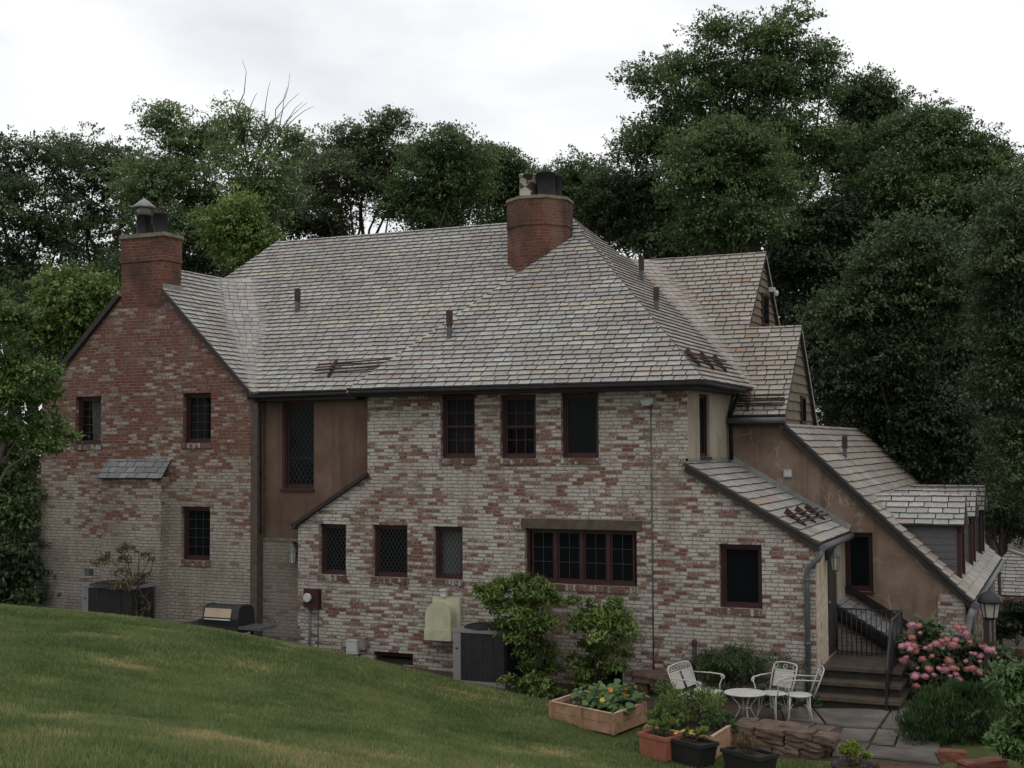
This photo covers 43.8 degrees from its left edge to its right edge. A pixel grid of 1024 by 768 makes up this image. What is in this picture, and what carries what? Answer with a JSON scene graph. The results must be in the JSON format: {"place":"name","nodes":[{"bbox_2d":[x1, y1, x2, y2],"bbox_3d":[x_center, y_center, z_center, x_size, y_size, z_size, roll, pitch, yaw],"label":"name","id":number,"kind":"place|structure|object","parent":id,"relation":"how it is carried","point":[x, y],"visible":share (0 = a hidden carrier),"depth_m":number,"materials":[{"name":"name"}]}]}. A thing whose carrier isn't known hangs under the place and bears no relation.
{"place":"outdoors","nodes":[
{"label":"outdoors","id":0,"kind":"place"},
{"bbox_2d":[0,461,1023,767],"bbox_3d":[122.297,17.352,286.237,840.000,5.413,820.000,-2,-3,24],"label":"lawn","id":1,"kind":"structure","parent":0,"point":[978,751],"depth_m":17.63,"materials":[{"name":"plant"}]},
{"bbox_2d":[0,411,47,548],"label":"laurel bush","id":2,"kind":"object","parent":1,"relation":"on","point":[17,508],"visible":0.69,"depth_m":28.18,"materials":[{"name":"green plant"}]},
{"bbox_2d":[0,522,60,605],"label":"dark shrub","id":3,"kind":"object","parent":1,"relation":"on","point":[20,566],"visible":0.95,"depth_m":27.76,"materials":[{"name":"green plant"}]},
{"bbox_2d":[0,285,89,483],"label":"foreground tree","id":4,"kind":"object","parent":1,"relation":"on","point":[18,380],"visible":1,"depth_m":23.88,"materials":[{"name":"green plant"}]},
{"bbox_2d":[0,124,105,545],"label":"broadleaf tree","id":5,"kind":"object","parent":1,"relation":"on","point":[13,184],"visible":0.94,"depth_m":43.68,"materials":[{"name":"green plant"}]},
{"bbox_2d":[0,257,120,365],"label":"young maple","id":6,"kind":"object","parent":1,"relation":"on","point":[68,305],"visible":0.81,"depth_m":35.35,"materials":[{"name":"green plant"}]},
{"bbox_2d":[0,245,120,561],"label":"broadleaf tree","id":7,"kind":"object","parent":1,"relation":"on","point":[17,289],"visible":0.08,"depth_m":41.67,"materials":[{"name":"green plant"}]},
{"bbox_2d":[31,232,109,365],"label":"broadleaf tree","id":8,"kind":"object","parent":1,"relation":"on","point":[73,255],"visible":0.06,"depth_m":56.77,"materials":[{"name":"green plant"}]},
{"bbox_2d":[19,121,165,296],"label":"broadleaf tree","id":9,"kind":"object","parent":1,"relation":"on","point":[91,205],"visible":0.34,"depth_m":46.55,"materials":[{"name":"green plant"}]},
{"bbox_2d":[82,579,155,618],"bbox_3d":[-8.136,4.520,26.387,1.305,0.906,1.185,-2,-3,24],"label":"air conditioner","id":10,"kind":"object","parent":1,"relation":"on","point":[99,596],"visible":0.57,"depth_m":26.12,"materials":[{"name":"grey metal"}]},
{"bbox_2d":[89,540,156,618],"bbox_3d":[-7.796,4.125,26.030,1.876,1.947,1.115,-3,-4,41],"label":"leggy shrub","id":11,"kind":"object","parent":1,"relation":"on","point":[120,550],"visible":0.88,"depth_m":25.90,"materials":[{"name":"brown plant"}]},
{"bbox_2d":[82,197,236,289],"bbox_3d":[-10.421,0.238,39.431,5.229,12.191,4.078,-2,-3,24],"label":"broadleaf tree","id":12,"kind":"object","parent":1,"relation":"on","point":[192,263],"visible":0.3,"depth_m":39.20,"materials":[{"name":"green plant"}]},
{"bbox_2d":[87,98,257,270],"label":"broadleaf tree","id":13,"kind":"object","parent":1,"relation":"on","point":[175,139],"visible":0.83,"depth_m":41.42,"materials":[{"name":"green plant"}]},
{"bbox_2d":[184,602,276,634],"bbox_3d":[-5.506,4.948,24.722,1.872,1.353,0.604,-2,-3,24],"label":"gas grill","id":14,"kind":"object","parent":1,"relation":"on","point":[239,618],"visible":0.51,"depth_m":24.52,"materials":[{"name":"black metal"}]},
{"bbox_2d":[174,176,296,276],"bbox_3d":[-7.621,0.185,35.757,3.312,12.019,3.131,-2,-3,24],"label":"broadleaf tree","id":15,"kind":"object","parent":1,"relation":"on","point":[232,226],"visible":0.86,"depth_m":35.66,"materials":[{"name":"green plant"}]},
{"bbox_2d":[185,62,330,243],"bbox_3d":[-7.926,-1.849,39.700,4.270,16.704,3.476,-1,-3,12],"label":"broadleaf tree","id":16,"kind":"object","parent":1,"relation":"on","point":[247,180],"visible":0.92,"depth_m":39.68,"materials":[{"name":"green plant"}]},
{"bbox_2d":[247,142,371,241],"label":"broadleaf tree","id":17,"kind":"object","parent":1,"relation":"on","point":[311,227],"visible":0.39,"depth_m":48.04,"materials":[{"name":"green plant"}]},
{"bbox_2d":[289,103,428,236],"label":"broadleaf tree","id":18,"kind":"object","parent":1,"relation":"on","point":[359,163],"visible":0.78,"depth_m":45.19,"materials":[{"name":"green plant"}]},
{"bbox_2d":[23,605,811,708],"bbox_3d":[-3.267,5.019,23.972,17.476,0.942,2.000,-2,-3,24],"label":"garden bed","id":19,"kind":"object","parent":1,"relation":"on","point":[730,703],"visible":0.13,"depth_m":21.58,"materials":[{"name":"brown soil"}]},
{"bbox_2d":[452,622,523,688],"bbox_3d":[-0.413,4.833,22.917,1.036,1.059,0.916,-2,-3,24],"label":"air conditioner","id":20,"kind":"object","parent":19,"relation":"on","point":[481,655],"visible":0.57,"depth_m":22.57,"materials":[{"name":"grey metal"}]},
{"bbox_2d":[467,570,569,677],"bbox_3d":[0.128,4.473,22.311,1.917,2.415,1.522,-2,-3,24],"label":"rhododendron","id":21,"kind":"object","parent":19,"relation":"on","point":[533,621],"visible":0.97,"depth_m":22.12,"materials":[{"name":"green plant"}]},
{"bbox_2d":[496,670,567,698],"bbox_3d":[0.297,5.215,21.747,1.264,0.788,1.016,-2,-3,24],"label":"ground cover plant","id":22,"kind":"object","parent":19,"relation":"on","point":[531,684],"visible":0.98,"depth_m":21.55,"materials":[{"name":"green plant"}]},
{"bbox_2d":[559,593,645,692],"bbox_3d":[1.488,4.616,21.693,1.379,2.091,1.555,0,-3,-6],"label":"rhododendron","id":23,"kind":"object","parent":19,"relation":"on","point":[599,619],"visible":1,"depth_m":21.66,"materials":[{"name":"green plant"}]},
{"bbox_2d":[630,670,687,694],"bbox_3d":[2.558,5.170,21.950,1.054,0.424,0.481,-2,-3,24],"label":"stone bench","id":24,"kind":"object","parent":19,"relation":"on","point":[643,680],"visible":0.54,"depth_m":21.88,"materials":[{"name":"stone"}]},
{"bbox_2d":[680,640,814,697],"bbox_3d":[3.948,4.939,21.276,1.398,1.351,2.292,2,-3,-35],"label":"fern clump","id":25,"kind":"object","parent":19,"relation":"on","point":[724,662],"visible":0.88,"depth_m":21.35,"materials":[{"name":"green plant"}]},
{"bbox_2d":[756,688,822,708],"bbox_3d":[4.476,5.278,20.790,1.160,0.621,0.586,-2,-3,24],"label":"ground cover plant","id":26,"kind":"object","parent":19,"relation":"on","point":[794,701],"visible":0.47,"depth_m":20.71,"materials":[{"name":"green plant"}]},
{"bbox_2d":[359,119,513,232],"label":"broadleaf tree","id":27,"kind":"object","parent":1,"relation":"on","point":[448,166],"visible":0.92,"depth_m":43.40,"materials":[{"name":"green plant"}]},
{"bbox_2d":[446,134,574,224],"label":"broadleaf tree","id":28,"kind":"object","parent":1,"relation":"on","point":[513,169],"visible":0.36,"depth_m":47.20,"materials":[{"name":"green plant"}]},
{"bbox_2d":[38,171,1004,700],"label":"brick house","id":29,"kind":"structure","parent":1,"relation":"on","point":[390,433],"depth_m":25.00,"materials":[{"name":"grey brick"}]},
{"bbox_2d":[74,397,101,449],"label":"window","id":30,"kind":"structure","parent":29,"relation":"in","point":[89,407],"depth_m":28.01,"materials":[{"name":"glass"}]},
{"bbox_2d":[179,506,210,566],"bbox_3d":[-6.545,3.168,26.579,0.786,1.228,0.218,-2,-3,24],"label":"window","id":31,"kind":"structure","parent":29,"relation":"in","point":[196,519],"depth_m":26.65,"materials":[{"name":"paint"}]},
{"bbox_2d":[181,393,211,447],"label":"window","id":32,"kind":"structure","parent":29,"relation":"in","point":[198,405],"depth_m":26.85,"materials":[{"name":"glass"}]},
{"bbox_2d":[287,541,297,563],"bbox_3d":[-4.405,3.387,25.615,0.197,0.452,0.257,0,-3,4],"label":"wall lantern","id":33,"kind":"object","parent":29,"relation":"attached to","point":[292,551],"depth_m":25.54,"materials":[{"name":"black metal"}]},
{"bbox_2d":[280,402,314,491],"bbox_3d":[-4.325,1.283,26.007,0.804,1.804,0.230,-2,-3,24],"label":"window","id":34,"kind":"structure","parent":29,"relation":"in","point":[299,417],"depth_m":26.09,"materials":[{"name":"glass"}]},
{"bbox_2d":[303,588,321,647],"bbox_3d":[-3.956,4.936,25.154,0.338,1.768,0.198,-2,-3,24],"label":"electric meter","id":35,"kind":"object","parent":29,"relation":"attached to","point":[312,597],"visible":0.88,"depth_m":25.17,"materials":[{"name":"paint"}]},
{"bbox_2d":[317,524,346,581],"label":"window","id":36,"kind":"structure","parent":29,"relation":"in","point":[333,535],"depth_m":25.29,"materials":[{"name":"glass"}]},
{"bbox_2d":[345,639,360,654],"bbox_3d":[-3.087,5.105,24.777,0.252,0.265,0.167,-2,-3,24],"label":"utility box","id":37,"kind":"object","parent":29,"relation":"attached to","point":[351,646],"visible":1,"depth_m":24.70,"materials":[{"name":"grey plastic"}]},
{"bbox_2d":[371,525,408,583],"bbox_3d":[-2.322,3.292,24.708,0.818,1.120,0.218,-2,-3,24],"label":"window","id":38,"kind":"structure","parent":29,"relation":"in","point":[391,554],"depth_m":24.77,"materials":[{"name":"glass"}]},
{"bbox_2d":[377,651,412,664],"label":"window","id":39,"kind":"structure","parent":29,"relation":"in","point":[397,658],"depth_m":24.62,"materials":[{"name":"black glass"}]},
{"bbox_2d":[424,588,461,640],"bbox_3d":[-1.298,4.322,23.923,0.608,0.930,0.352,-2,-3,24],"label":"vent hood","id":40,"kind":"object","parent":29,"relation":"attached to","point":[443,615],"visible":0.95,"depth_m":23.82,"materials":[{"name":"beige paint"}]},
{"bbox_2d":[432,526,463,585],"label":"window","id":41,"kind":"structure","parent":29,"relation":"in","point":[449,555],"depth_m":24.32,"materials":[{"name":"glass"}]},
{"bbox_2d":[439,394,475,464],"bbox_3d":[-0.978,0.867,24.264,0.774,1.323,0.288,-2,-3,24],"label":"window","id":42,"kind":"structure","parent":29,"relation":"in","point":[458,410],"depth_m":24.38,"materials":[{"name":"glass"}]},
{"bbox_2d":[499,394,537,464],"bbox_3d":[0.220,0.856,23.894,0.775,1.298,0.578,-2,-3,24],"label":"window","id":43,"kind":"structure","parent":29,"relation":"in","point":[518,411],"depth_m":23.89,"materials":[{"name":"paint"}]},
{"bbox_2d":[560,392,599,463],"bbox_3d":[1.266,0.810,23.236,0.774,1.301,0.218,-2,-3,24],"label":"window","id":44,"kind":"structure","parent":29,"relation":"in","point":[580,410],"depth_m":23.29,"materials":[{"name":"glass"}]},
{"bbox_2d":[527,528,638,593],"bbox_3d":[1.266,3.188,23.127,2.209,1.118,0.218,-2,-3,24],"label":"window","id":45,"kind":"structure","parent":29,"relation":"in","point":[564,556],"depth_m":23.14,"materials":[{"name":"paint"}]},
{"bbox_2d":[577,664,622,685],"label":"window","id":46,"kind":"structure","parent":29,"relation":"in","point":[610,678],"depth_m":22.87,"materials":[{"name":"black glass"}]},
{"bbox_2d":[640,395,653,686],"bbox_3d":[2.412,2.755,22.457,0.170,5.136,0.188,-3,-4,44],"label":"downspout","id":47,"kind":"object","parent":29,"relation":"attached to","point":[647,401],"visible":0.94,"depth_m":22.52,"materials":[{"name":"grey plastic"}]},
{"bbox_2d":[699,394,711,459],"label":"window","id":48,"kind":"structure","parent":29,"relation":"in","point":[702,398],"depth_m":23.63,"materials":[{"name":"paint"}]},
{"bbox_2d":[718,544,763,615],"bbox_3d":[3.957,3.361,21.930,0.785,1.202,0.218,-2,-3,24],"label":"window","id":49,"kind":"structure","parent":29,"relation":"in","point":[741,565],"depth_m":21.98,"materials":[{"name":"glass"}]},
{"bbox_2d":[761,292,768,326],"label":"window","id":50,"kind":"structure","parent":29,"relation":"in","point":[765,297],"depth_m":28.22,"materials":[{"name":"glass"}]},
{"bbox_2d":[800,396,806,423],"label":"window","id":51,"kind":"structure","parent":29,"relation":"in","point":[803,416],"depth_m":26.25,"materials":[{"name":"paint"}]},
{"bbox_2d":[827,546,837,655],"bbox_3d":[5.690,3.780,22.671,0.100,1.976,0.942,-2,-3,24],"label":"door","id":52,"kind":"structure","parent":29,"relation":"in","point":[831,575],"depth_m":22.57,"materials":[{"name":"wood"}]},
{"bbox_2d":[825,548,840,570],"bbox_3d":[5.548,3.006,22.041,0.257,0.452,0.197,0,-3,4],"label":"wall lantern","id":53,"kind":"object","parent":29,"relation":"attached to","point":[834,556],"depth_m":21.99,"materials":[{"name":"grey glass"}]},
{"bbox_2d":[845,532,874,594],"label":"window","id":54,"kind":"structure","parent":29,"relation":"in","point":[858,550],"depth_m":24.11,"materials":[{"name":"glass"}]},
{"bbox_2d":[529,144,641,256],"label":"broadleaf tree","id":55,"kind":"object","parent":1,"relation":"on","point":[572,178],"visible":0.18,"depth_m":45.52,"materials":[{"name":"green plant"}]},
{"bbox_2d":[549,690,646,734],"bbox_3d":[1.315,5.026,19.568,1.044,0.308,1.617,2,-4,-43],"label":"raised bed","id":56,"kind":"object","parent":1,"relation":"on","point":[563,708],"visible":0.85,"depth_m":19.14,"materials":[{"name":"brown wood"}]},
{"bbox_2d":[571,679,649,713],"bbox_3d":[1.533,4.751,19.607,1.200,0.436,1.624,0,-3,-2],"label":"nasturtium","id":57,"kind":"object","parent":56,"relation":"on","point":[610,696],"visible":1,"depth_m":19.42,"materials":[{"name":"green plant"}]},
{"bbox_2d":[567,155,720,259],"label":"broadleaf tree","id":58,"kind":"object","parent":1,"relation":"on","point":[626,203],"visible":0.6,"depth_m":43.33,"materials":[{"name":"green plant"}]},
{"bbox_2d":[638,728,686,761],"bbox_3d":[2.063,4.960,17.534,0.420,0.320,0.523,2,-4,-40],"label":"terracotta trough","id":59,"kind":"object","parent":1,"relation":"on","point":[653,745],"visible":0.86,"depth_m":17.39,"materials":[{"name":"ceramic"}]},
{"bbox_2d":[647,712,679,736],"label":"pot shoots","id":60,"kind":"object","parent":59,"relation":"in","point":[664,725],"visible":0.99,"depth_m":17.51,"materials":[{"name":"green plant"}]},
{"bbox_2d":[665,734,718,767],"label":"planter trough","id":61,"kind":"object","parent":1,"relation":"on","point":[700,752],"visible":0.92,"depth_m":17.06,"materials":[{"name":"black plastic"}]},
{"bbox_2d":[674,725,710,742],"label":"marigold plant","id":62,"kind":"object","parent":61,"relation":"in","point":[700,732],"visible":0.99,"depth_m":17.23,"materials":[{"name":"green plant"}]},
{"bbox_2d":[586,0,871,274],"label":"broadleaf tree","id":63,"kind":"object","parent":1,"relation":"on","point":[774,73],"visible":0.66,"depth_m":41.50,"materials":[{"name":"green plant"}]},
{"bbox_2d":[633,101,824,259],"bbox_3d":[6.038,-0.551,36.756,5.679,15.357,4.095,0,-3,-6],"label":"broadleaf tree","id":64,"kind":"object","parent":1,"relation":"on","point":[726,169],"visible":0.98,"depth_m":36.35,"materials":[{"name":"green plant"}]},
{"bbox_2d":[720,745,779,767],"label":"planter trough","id":65,"kind":"object","parent":1,"relation":"on","point":[734,757],"visible":0.83,"depth_m":16.56,"materials":[{"name":"black plastic"}]},
{"bbox_2d":[731,730,763,754],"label":"dry plant","id":66,"kind":"object","parent":65,"relation":"in","point":[740,743],"visible":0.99,"depth_m":16.66,"materials":[{"name":"brown plant"}]},
{"bbox_2d":[764,217,827,390],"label":"broadleaf tree","id":67,"kind":"object","parent":1,"relation":"on","point":[778,300],"visible":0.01,"depth_m":55.99,"materials":[{"name":"green plant"}]},
{"bbox_2d":[751,176,907,426],"bbox_3d":[9.868,0.763,39.649,5.981,14.563,3.888,0,-3,-5],"label":"broadleaf tree","id":68,"kind":"object","parent":1,"relation":"on","point":[799,267],"visible":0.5,"depth_m":39.31,"materials":[{"name":"green plant"}]},
{"bbox_2d":[779,307,937,430],"bbox_3d":[10.853,2.602,38.515,6.676,11.071,4.057,0,-3,-1],"label":"broadleaf tree","id":69,"kind":"object","parent":1,"relation":"on","point":[816,347],"visible":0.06,"depth_m":38.01,"materials":[{"name":"green plant"}]},
{"bbox_2d":[805,651,914,712],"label":"stone steps","id":70,"kind":"structure","parent":1,"relation":"on","point":[851,681],"depth_m":21.09,"materials":[{"name":"stone"}]},
{"bbox_2d":[836,608,902,710],"bbox_3d":[5.892,4.613,21.550,1.148,1.402,2.140,-2,-3,24],"label":"iron railing","id":71,"kind":"object","parent":70,"relation":"on","point":[891,648],"visible":0.94,"depth_m":22.00,"materials":[{"name":"black metal"}]},
{"bbox_2d":[817,62,920,255],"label":"broadleaf tree","id":72,"kind":"object","parent":1,"relation":"on","point":[871,99],"visible":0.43,"depth_m":45.49,"materials":[{"name":"green plant"}]},
{"bbox_2d":[786,202,1013,479],"bbox_3d":[10.065,1.192,32.823,5.726,11.765,4.841,-2,-3,24],"label":"broadleaf tree","id":73,"kind":"object","parent":1,"relation":"on","point":[901,294],"visible":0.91,"depth_m":32.28,"materials":[{"name":"green plant"}]},
{"bbox_2d":[815,400,1010,517],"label":"broadleaf tree","id":74,"kind":"object","parent":1,"relation":"on","point":[990,504],"depth_m":42.85,"materials":[{"name":"green plant"}]},
{"bbox_2d":[809,347,1021,500],"bbox_3d":[10.316,3.029,33.022,5.986,8.098,4.504,-2,-3,24],"label":"broadleaf tree","id":75,"kind":"object","parent":1,"relation":"on","point":[947,429],"visible":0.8,"depth_m":32.35,"materials":[{"name":"green plant"}]},
{"bbox_2d":[813,141,1023,308],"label":"broadleaf tree","id":76,"kind":"object","parent":1,"relation":"on","point":[934,241],"visible":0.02,"depth_m":46.57,"materials":[{"name":"green plant"}]},
{"bbox_2d":[880,766,957,767],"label":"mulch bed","id":77,"kind":"object","parent":1,"relation":"on","point":[912,767],"visible":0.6,"depth_m":16.90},
{"bbox_2d":[831,758,874,767],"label":"round pot","id":78,"kind":"object","parent":77,"relation":"on","point":[839,763],"visible":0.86,"depth_m":15.98,"materials":[{"name":"grey stone"}]},
{"bbox_2d":[836,738,872,766],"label":"golden plant","id":79,"kind":"object","parent":78,"relation":"on","point":[850,747],"visible":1,"depth_m":15.85,"materials":[{"name":"green plant"}]},
{"bbox_2d":[831,309,1023,484],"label":"broadleaf tree","id":80,"kind":"object","parent":1,"relation":"on","point":[959,364],"visible":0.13,"depth_m":34.66,"materials":[{"name":"green plant"}]},
{"bbox_2d":[832,90,1023,483],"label":"broadleaf tree","id":81,"kind":"object","parent":1,"relation":"on","point":[934,164],"visible":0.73,"depth_m":40.12,"materials":[{"name":"green plant"}]},
{"bbox_2d":[937,748,967,761],"bbox_3d":[5.974,5.060,17.307,0.388,0.194,0.239,-1,-3,11],"label":"red boulder","id":82,"kind":"object","parent":1,"relation":"on","point":[948,755],"visible":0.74,"depth_m":17.22,"materials":[{"name":"stone"}]},
{"bbox_2d":[888,677,1023,749],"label":"feathery shrub","id":83,"kind":"object","parent":1,"relation":"on","point":[958,698],"visible":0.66,"depth_m":18.22,"materials":[{"name":"green plant"}]},
{"bbox_2d":[895,617,1018,700],"bbox_3d":[7.394,4.625,21.245,2.273,1.450,1.667,0,-3,0],"label":"hydrangea","id":84,"kind":"object","parent":1,"relation":"on","point":[933,666],"visible":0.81,"depth_m":21.30,"materials":[{"name":"pink plant"}]},
{"bbox_2d":[932,157,1023,506],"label":"broadleaf tree","id":85,"kind":"object","parent":1,"relation":"on","point":[999,265],"visible":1,"depth_m":27.79,"materials":[{"name":"green plant"}]},
{"bbox_2d":[956,756,1008,767],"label":"red boulder","id":86,"kind":"object","parent":1,"relation":"on","point":[990,762],"visible":0.99,"depth_m":16.80,"materials":[{"name":"stone"}]},
{"bbox_2d":[977,587,1002,684],"bbox_3d":[7.869,4.313,20.945,0.410,1.924,0.410,-2,-3,24],"label":"post lantern","id":87,"kind":"object","parent":1,"relation":"on","point":[990,601],"visible":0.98,"depth_m":20.91,"materials":[{"name":"black metal"}]},
{"bbox_2d":[972,449,1023,556],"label":"broadleaf tree","id":88,"kind":"object","parent":1,"relation":"on","point":[1016,523],"visible":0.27,"depth_m":49.63,"materials":[{"name":"green plant"}]},
{"bbox_2d":[980,658,1023,767],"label":"broadleaf evergreen","id":89,"kind":"object","parent":1,"relation":"on","point":[1006,733],"visible":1,"depth_m":16.39,"materials":[{"name":"green plant"}]},
{"bbox_2d":[984,295,1021,553],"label":"broadleaf tree","id":90,"kind":"object","parent":1,"relation":"on","point":[992,544],"depth_m":57.68,"materials":[{"name":"green plant"}]},
{"bbox_2d":[995,549,1023,611],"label":"outbuilding","id":91,"kind":"structure","parent":1,"relation":"on","point":[1012,580],"depth_m":44.44,"materials":[{"name":"white brick"}]},
{"bbox_2d":[996,599,1023,645],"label":"ivy bank","id":92,"kind":"structure","parent":1,"relation":"on","point":[1010,619],"depth_m":32.82,"materials":[{"name":"green plant"}]},
{"bbox_2d":[1006,646,1023,662],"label":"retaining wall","id":93,"kind":"structure","parent":1,"relation":"on","point":[1019,651],"depth_m":30.59,"materials":[{"name":"brown stone"}]},
{"bbox_2d":[0,0,1023,455],"label":"sky","id":94,"kind":"structure","parent":0,"point":[530,75],"materials":[{"name":"white"}]},
{"bbox_2d":[638,708,955,766],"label":"patio","id":95,"kind":"structure","parent":0,"point":[764,713],"depth_m":19.06,"materials":[{"name":"grey stone"}]},
{"bbox_2d":[643,715,732,758],"bbox_3d":[2.525,4.977,18.052,1.426,0.328,1.054,-3,-4,43],"label":"raised bed","id":96,"kind":"object","parent":95,"relation":"on","point":[723,736],"visible":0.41,"depth_m":17.83,"materials":[{"name":"brown wood"}]},
{"bbox_2d":[645,704,690,729],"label":"lettuce plant","id":97,"kind":"object","parent":96,"relation":"on","point":[659,710],"visible":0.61,"depth_m":18.00,"materials":[{"name":"green plant"}]},
{"bbox_2d":[652,680,729,726],"bbox_3d":[2.563,4.585,18.341,1.134,0.675,1.186,-2,-3,24],"label":"herb plant","id":98,"kind":"object","parent":96,"relation":"on","point":[708,701],"visible":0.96,"depth_m":18.28,"materials":[{"name":"green plant"}]},
{"bbox_2d":[699,712,738,731],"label":"squash plant","id":99,"kind":"object","parent":96,"relation":"on","point":[729,718],"visible":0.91,"depth_m":18.00,"materials":[{"name":"green plant"}]},
{"bbox_2d":[667,660,724,714],"bbox_3d":[2.873,4.821,19.962,0.635,0.869,0.839,-2,-3,34],"label":"garden chair","id":100,"kind":"object","parent":95,"relation":"on","point":[689,679],"visible":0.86,"depth_m":20.10,"materials":[{"name":"white paint"}]},
{"bbox_2d":[724,688,765,720],"bbox_3d":[3.611,5.006,19.740,0.650,0.474,0.650,-2,-3,24],"label":"garden table","id":101,"kind":"object","parent":95,"relation":"on","point":[748,693],"visible":0.94,"depth_m":19.70,"materials":[{"name":"white paint"}]},
{"bbox_2d":[751,661,797,719],"bbox_3d":[4.122,4.814,19.942,0.635,0.868,0.471,2,-4,-44],"label":"garden chair","id":102,"kind":"object","parent":95,"relation":"on","point":[778,681],"visible":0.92,"depth_m":19.99,"materials":[{"name":"white paint"}]},
{"bbox_2d":[732,717,841,758],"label":"stone wall","id":103,"kind":"structure","parent":95,"relation":"on","point":[797,739],"depth_m":17.66,"materials":[{"name":"brown stone"}]},
{"bbox_2d":[780,706,939,764],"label":"flagstone path","id":104,"kind":"structure","parent":0,"point":[869,721],"depth_m":18.90,"materials":[{"name":"grey stone"}]},
{"bbox_2d":[780,665,824,724],"bbox_3d":[4.509,4.803,19.757,0.635,0.868,0.472,-1,-3,6],"label":"garden chair","id":105,"kind":"object","parent":104,"relation":"on","point":[789,694],"visible":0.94,"depth_m":19.65,"materials":[{"name":"white paint"}]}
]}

